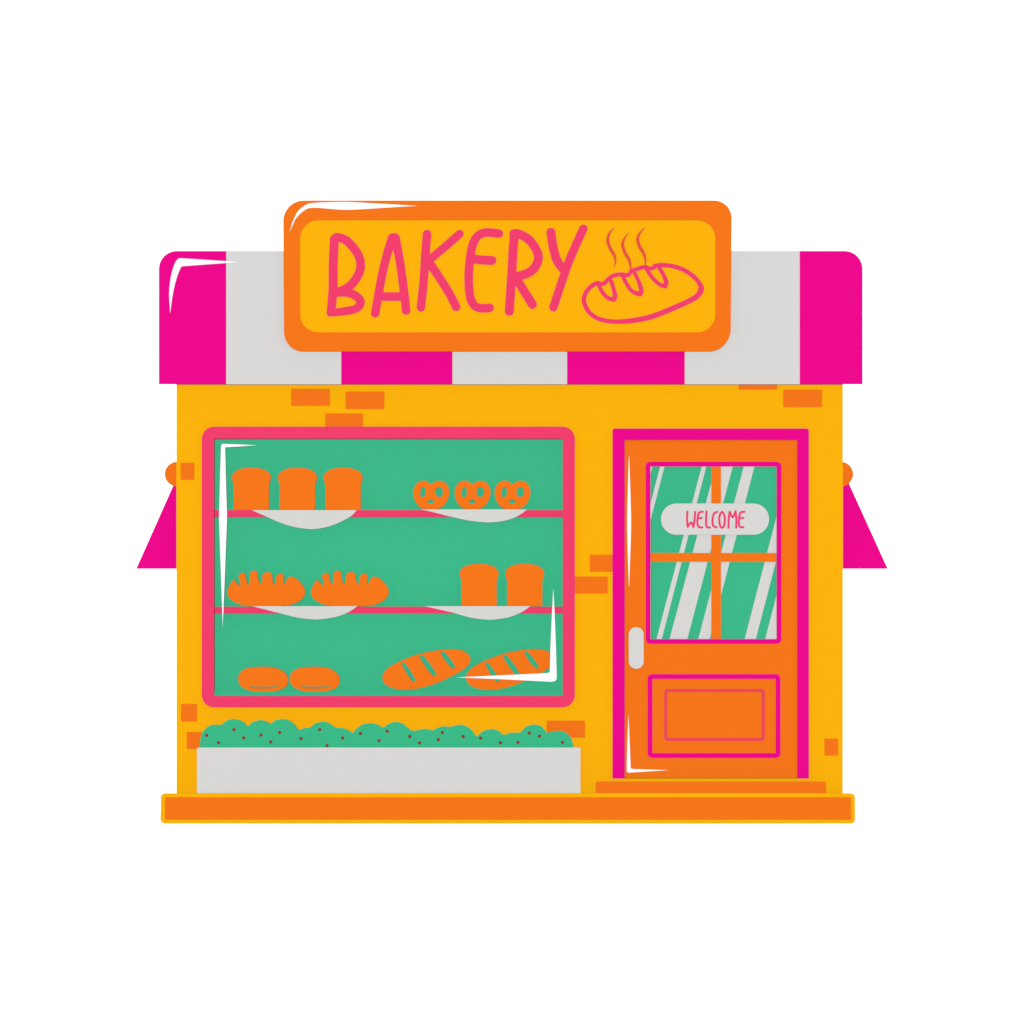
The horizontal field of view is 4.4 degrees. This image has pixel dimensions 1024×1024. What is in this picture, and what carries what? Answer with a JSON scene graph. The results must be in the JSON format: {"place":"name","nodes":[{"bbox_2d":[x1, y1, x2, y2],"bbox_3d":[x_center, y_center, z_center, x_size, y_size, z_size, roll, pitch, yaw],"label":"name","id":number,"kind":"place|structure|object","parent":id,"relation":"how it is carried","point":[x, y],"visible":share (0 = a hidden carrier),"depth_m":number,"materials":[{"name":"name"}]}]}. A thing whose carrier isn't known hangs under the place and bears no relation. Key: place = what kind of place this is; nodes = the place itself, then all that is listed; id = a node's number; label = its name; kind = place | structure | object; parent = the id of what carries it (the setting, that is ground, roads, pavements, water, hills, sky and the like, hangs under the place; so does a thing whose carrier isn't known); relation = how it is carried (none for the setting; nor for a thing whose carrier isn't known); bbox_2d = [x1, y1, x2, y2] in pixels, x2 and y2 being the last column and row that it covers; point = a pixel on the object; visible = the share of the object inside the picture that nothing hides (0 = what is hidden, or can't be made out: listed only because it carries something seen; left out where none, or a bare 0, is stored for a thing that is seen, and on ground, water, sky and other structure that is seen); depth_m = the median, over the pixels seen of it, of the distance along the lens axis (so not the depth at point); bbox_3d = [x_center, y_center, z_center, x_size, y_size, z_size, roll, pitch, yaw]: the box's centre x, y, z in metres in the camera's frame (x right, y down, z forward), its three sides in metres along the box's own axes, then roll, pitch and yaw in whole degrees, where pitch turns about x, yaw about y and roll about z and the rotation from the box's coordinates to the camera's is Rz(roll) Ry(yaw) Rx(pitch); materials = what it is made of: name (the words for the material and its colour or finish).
{"place":"outdoors","nodes":[
{"label":"outdoors","id":0,"kind":"place"},
{"bbox_2d":[0,520,1023,1023],"bbox_3d":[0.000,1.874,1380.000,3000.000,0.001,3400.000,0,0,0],"label":"ground","id":1,"kind":"structure","parent":0,"point":[900,900],"depth_m":69.01,"materials":[{"name":"white"}]},
{"bbox_2d":[161,384,854,823],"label":"bakery shop","id":2,"kind":"structure","parent":1,"relation":"on","point":[689,680],"depth_m":80.00,"materials":[{"name":"yellow paint"}]},
{"bbox_2d":[136,462,175,568],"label":"side awning","id":3,"kind":"object","parent":2,"relation":"attached to","point":[159,552],"visible":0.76,"depth_m":80.10,"materials":[{"name":"fabric"}]},
{"bbox_2d":[238,667,287,691],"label":"bun","id":4,"kind":"object","parent":2,"relation":"on","point":[248,678],"visible":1,"depth_m":80.03,"materials":[{"name":"orange food"}]},
{"bbox_2d":[227,571,304,605],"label":"scored loaf","id":5,"kind":"object","parent":2,"relation":"on","point":[266,591],"visible":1,"depth_m":80.03,"materials":[{"name":"orange food"}]},
{"bbox_2d":[253,510,355,528],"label":"shelf cloth","id":6,"kind":"object","parent":2,"relation":"hanging from","point":[311,519],"visible":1,"depth_m":80.02,"materials":[{"name":"white fabric"}]},
{"bbox_2d":[253,606,356,618],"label":"shelf cloth","id":7,"kind":"object","parent":2,"relation":"hanging from","point":[315,612],"visible":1,"depth_m":80.02,"materials":[{"name":"white fabric"}]},
{"bbox_2d":[290,667,339,691],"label":"bun","id":8,"kind":"object","parent":2,"relation":"on","point":[313,677],"visible":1,"depth_m":80.03,"materials":[{"name":"orange food"}]},
{"bbox_2d":[311,571,388,606],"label":"scored loaf","id":9,"kind":"object","parent":2,"relation":"on","point":[350,591],"visible":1,"depth_m":80.03,"materials":[{"name":"orange food"}]},
{"bbox_2d":[197,747,579,792],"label":"planter box","id":10,"kind":"object","parent":2,"relation":"on","point":[388,770],"visible":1,"depth_m":79.88,"materials":[{"name":"grey paint"}]},
{"bbox_2d":[200,719,573,747],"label":"hedge","id":11,"kind":"object","parent":10,"relation":"in","point":[278,733],"visible":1,"depth_m":79.89,"materials":[{"name":"green plant"}]},
{"bbox_2d":[202,427,574,706],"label":"display window","id":12,"kind":"structure","parent":2,"relation":"in","point":[420,555],"depth_m":80.12,"materials":[{"name":"green glass"}]},
{"bbox_2d":[232,468,270,509],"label":"square loaf","id":13,"kind":"object","parent":12,"relation":"in","point":[251,488],"visible":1,"depth_m":80.03,"materials":[{"name":"orange food"}]},
{"bbox_2d":[278,468,316,509],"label":"square loaf","id":14,"kind":"object","parent":12,"relation":"in","point":[297,488],"visible":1,"depth_m":80.03,"materials":[{"name":"orange food"}]},
{"bbox_2d":[324,468,362,509],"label":"square loaf","id":15,"kind":"object","parent":12,"relation":"in","point":[342,488],"visible":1,"depth_m":80.03,"materials":[{"name":"orange food"}]},
{"bbox_2d":[382,649,469,689],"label":"slashed baton","id":16,"kind":"object","parent":2,"relation":"on","point":[395,676],"visible":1,"depth_m":80.03,"materials":[{"name":"orange food"}]},
{"bbox_2d":[413,481,448,508],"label":"pretzel","id":17,"kind":"object","parent":2,"relation":"on","point":[438,503],"visible":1,"depth_m":80.05,"materials":[{"name":"orange food"}]},
{"bbox_2d":[455,481,490,508],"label":"pretzel","id":18,"kind":"object","parent":2,"relation":"on","point":[480,503],"visible":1,"depth_m":80.05,"materials":[{"name":"orange food"}]},
{"bbox_2d":[421,509,526,521],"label":"shelf cloth","id":19,"kind":"object","parent":2,"relation":"hanging from","point":[487,515],"visible":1,"depth_m":80.02,"materials":[{"name":"white fabric"}]},
{"bbox_2d":[426,606,529,619],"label":"shelf cloth","id":20,"kind":"object","parent":2,"relation":"hanging from","point":[489,612],"visible":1,"depth_m":80.02,"materials":[{"name":"white fabric"}]},
{"bbox_2d":[460,564,498,605],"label":"square loaf","id":21,"kind":"object","parent":2,"relation":"on","point":[478,584],"visible":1,"depth_m":80.03,"materials":[{"name":"orange food"}]},
{"bbox_2d":[466,649,549,689],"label":"slashed baton","id":22,"kind":"object","parent":2,"relation":"on","point":[518,659],"visible":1,"depth_m":80.03,"materials":[{"name":"orange food"}]},
{"bbox_2d":[159,251,862,383],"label":"awning","id":23,"kind":"object","parent":2,"relation":"attached to","point":[796,317],"visible":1,"depth_m":79.90,"materials":[{"name":"fabric"}]},
{"bbox_2d":[283,200,731,350],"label":"shop sign","id":24,"kind":"object","parent":23,"relation":"attached to","point":[507,275],"visible":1,"depth_m":79.84,"materials":[{"name":"orange paint"}]},
{"bbox_2d":[495,481,530,508],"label":"pretzel","id":25,"kind":"object","parent":2,"relation":"on","point":[511,494],"visible":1,"depth_m":80.05,"materials":[{"name":"orange food"}]},
{"bbox_2d":[505,564,543,605],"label":"square loaf","id":26,"kind":"object","parent":2,"relation":"on","point":[524,584],"visible":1,"depth_m":80.03,"materials":[{"name":"orange food"}]},
{"bbox_2d":[625,440,796,777],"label":"door","id":27,"kind":"structure","parent":2,"relation":"in","point":[711,620],"depth_m":79.98,"materials":[{"name":"orange paint"}]},
{"bbox_2d":[661,503,768,534],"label":"welcome sign","id":28,"kind":"object","parent":27,"relation":"attached to","point":[714,518],"visible":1,"depth_m":79.97,"materials":[{"name":"grey paint"}]},
{"bbox_2d":[843,462,887,568],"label":"side awning","id":29,"kind":"object","parent":2,"relation":"attached to","point":[861,550],"visible":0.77,"depth_m":80.10,"materials":[{"name":"fabric"}]},
{"bbox_2d":[0,0,1023,519],"label":"sky","id":30,"kind":"structure","parent":0,"point":[889,134],"materials":[{"name":"white"}]}
]}

